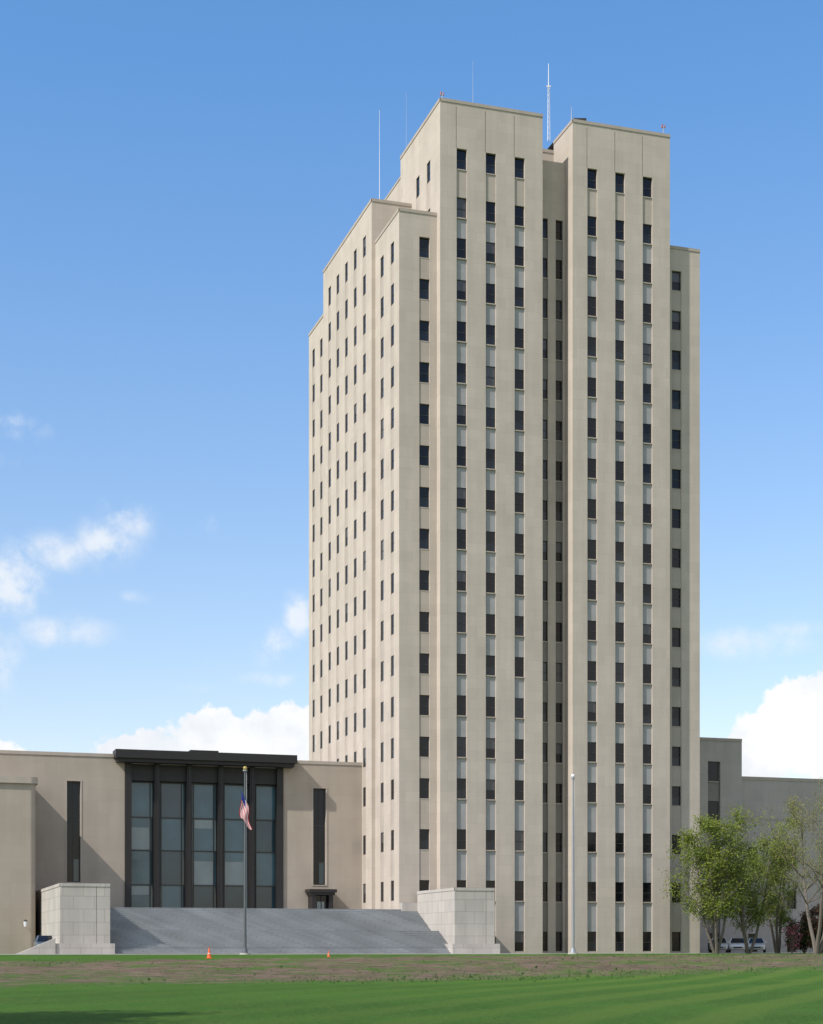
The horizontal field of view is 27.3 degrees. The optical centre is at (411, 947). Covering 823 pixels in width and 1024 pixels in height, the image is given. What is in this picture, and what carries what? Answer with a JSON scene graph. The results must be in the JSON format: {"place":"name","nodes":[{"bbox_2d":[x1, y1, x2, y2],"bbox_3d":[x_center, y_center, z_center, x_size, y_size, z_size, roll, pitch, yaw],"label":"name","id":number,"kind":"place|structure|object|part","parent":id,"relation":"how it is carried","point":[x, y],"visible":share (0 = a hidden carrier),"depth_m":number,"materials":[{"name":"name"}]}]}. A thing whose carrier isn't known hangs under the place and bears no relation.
{"place":"outdoors","nodes":[
{"label":"outdoors","id":0,"kind":"place"},
{"bbox_2d":[0,953,768,954],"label":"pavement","id":1,"kind":"structure","parent":0,"point":[500,953],"depth_m":140.96,"materials":[{"name":"concrete"}]},
{"bbox_2d":[0,953,822,1023],"bbox_3d":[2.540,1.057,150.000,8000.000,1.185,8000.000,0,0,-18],"label":"ground","id":2,"kind":"structure","parent":0,"point":[781,994],"depth_m":64.32,"materials":[{"name":"green plant"}]},
{"bbox_2d":[33,935,51,946],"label":"parked car","id":3,"kind":"object","parent":2,"relation":"on","point":[39,939],"visible":0.25,"depth_m":135.38,"materials":[{"name":"white paint"}]},
{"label":"windows","id":4,"kind":"part","parent":3,"relation":"part of","materials":[{"name":"blue glass"}]},
{"bbox_2d":[0,749,361,953],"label":"legislative wing","id":5,"kind":"structure","parent":2,"relation":"on","point":[150,828],"depth_m":154.93,"materials":[{"name":"beige stone"}]},
{"bbox_2d":[132,781,274,907],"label":"hall windows","id":6,"kind":"structure","parent":5,"relation":"in","point":[172,818],"depth_m":156.02,"materials":[{"name":"grey glass"}]},
{"bbox_2d":[239,766,251,954],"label":"flagpole","id":7,"kind":"object","parent":2,"relation":"on","point":[244,811],"visible":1,"depth_m":126.90,"materials":[{"name":"metal"}]},
{"bbox_2d":[17,883,499,953],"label":"grand staircase","id":8,"kind":"structure","parent":2,"relation":"on","point":[78,918],"depth_m":139.91,"materials":[{"name":"concrete"}]},
{"bbox_2d":[1,953,822,987],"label":"grass tufts","id":9,"kind":"object","parent":2,"relation":"on","point":[413,980],"visible":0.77,"depth_m":96.63,"materials":[{"name":"green plant"}]},
{"bbox_2d":[308,97,699,952],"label":"art deco office tower","id":10,"kind":"structure","parent":2,"relation":"on","point":[504,489],"depth_m":154.67,"materials":[{"name":"stone"}]},
{"bbox_2d":[379,110,379,198],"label":"antenna mast","id":11,"kind":"object","parent":10,"relation":"on","point":[379,154],"visible":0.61,"depth_m":169.98,"materials":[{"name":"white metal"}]},
{"bbox_2d":[546,63,550,140],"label":"antenna mast","id":12,"kind":"object","parent":10,"relation":"on","point":[548,86],"visible":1,"depth_m":159.98,"materials":[{"name":"white metal"}]},
{"bbox_2d":[568,774,577,953],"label":"flagpole","id":13,"kind":"object","parent":2,"relation":"on","point":[572,950],"visible":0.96,"depth_m":136.91,"materials":[{"name":"metal"}]},
{"bbox_2d":[658,804,769,953],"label":"young leafing tree","id":14,"kind":"object","parent":2,"relation":"on","point":[712,861],"visible":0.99,"depth_m":146.86,"materials":[{"name":"green plant"}]},
{"bbox_2d":[708,938,728,952],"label":"parked car","id":15,"kind":"object","parent":2,"relation":"on","point":[724,944],"visible":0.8,"depth_m":163.34,"materials":[{"name":"silver paint"}]},
{"bbox_2d":[727,938,745,952],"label":"parked car","id":16,"kind":"object","parent":2,"relation":"on","point":[736,943],"visible":0.59,"depth_m":164.37,"materials":[{"name":"white paint"}]},
{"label":"windows","id":17,"kind":"part","parent":16,"relation":"part of","materials":[{"name":"black glass"}]},
{"bbox_2d":[717,834,792,953],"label":"young leafing tree","id":18,"kind":"object","parent":2,"relation":"on","point":[760,913],"visible":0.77,"depth_m":149.70,"materials":[{"name":"green plant"}]},
{"bbox_2d":[748,938,766,952],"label":"parked car","id":19,"kind":"object","parent":2,"relation":"on","point":[759,944],"visible":0.62,"depth_m":165.20,"materials":[{"name":"silver paint"}]},
{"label":"windows","id":20,"kind":"part","parent":19,"relation":"part of","materials":[{"name":"blue glass"}]},
{"bbox_2d":[700,737,822,952],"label":"office annex","id":21,"kind":"object","parent":2,"relation":"on","point":[724,783],"visible":0.25,"depth_m":177.46,"materials":[{"name":"grey concrete"}]},
{"bbox_2d":[739,812,812,952],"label":"young leafing tree","id":22,"kind":"object","parent":2,"relation":"on","point":[782,910],"visible":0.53,"depth_m":153.62,"materials":[{"name":"green plant"}]},
{"bbox_2d":[756,777,822,953],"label":"budding tree","id":23,"kind":"object","parent":2,"relation":"on","point":[817,947],"visible":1,"depth_m":143.59,"materials":[{"name":"green plant"}]},
{"bbox_2d":[781,920,802,953],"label":"flowering shrub","id":24,"kind":"object","parent":2,"relation":"on","point":[792,944],"visible":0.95,"depth_m":150.93,"materials":[{"name":"red plant"}]},
{"bbox_2d":[781,916,822,952],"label":"shrub","id":25,"kind":"object","parent":2,"relation":"on","point":[803,947],"visible":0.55,"depth_m":153.65,"materials":[{"name":"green plant"}]},
{"bbox_2d":[799,903,822,953],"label":"shrub","id":26,"kind":"object","parent":2,"relation":"on","point":[814,914],"visible":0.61,"depth_m":152.46,"materials":[{"name":"red plant"}]},
{"bbox_2d":[0,0,822,778],"label":"sky","id":27,"kind":"structure","parent":0,"point":[181,180],"materials":[{"name":"blue"}]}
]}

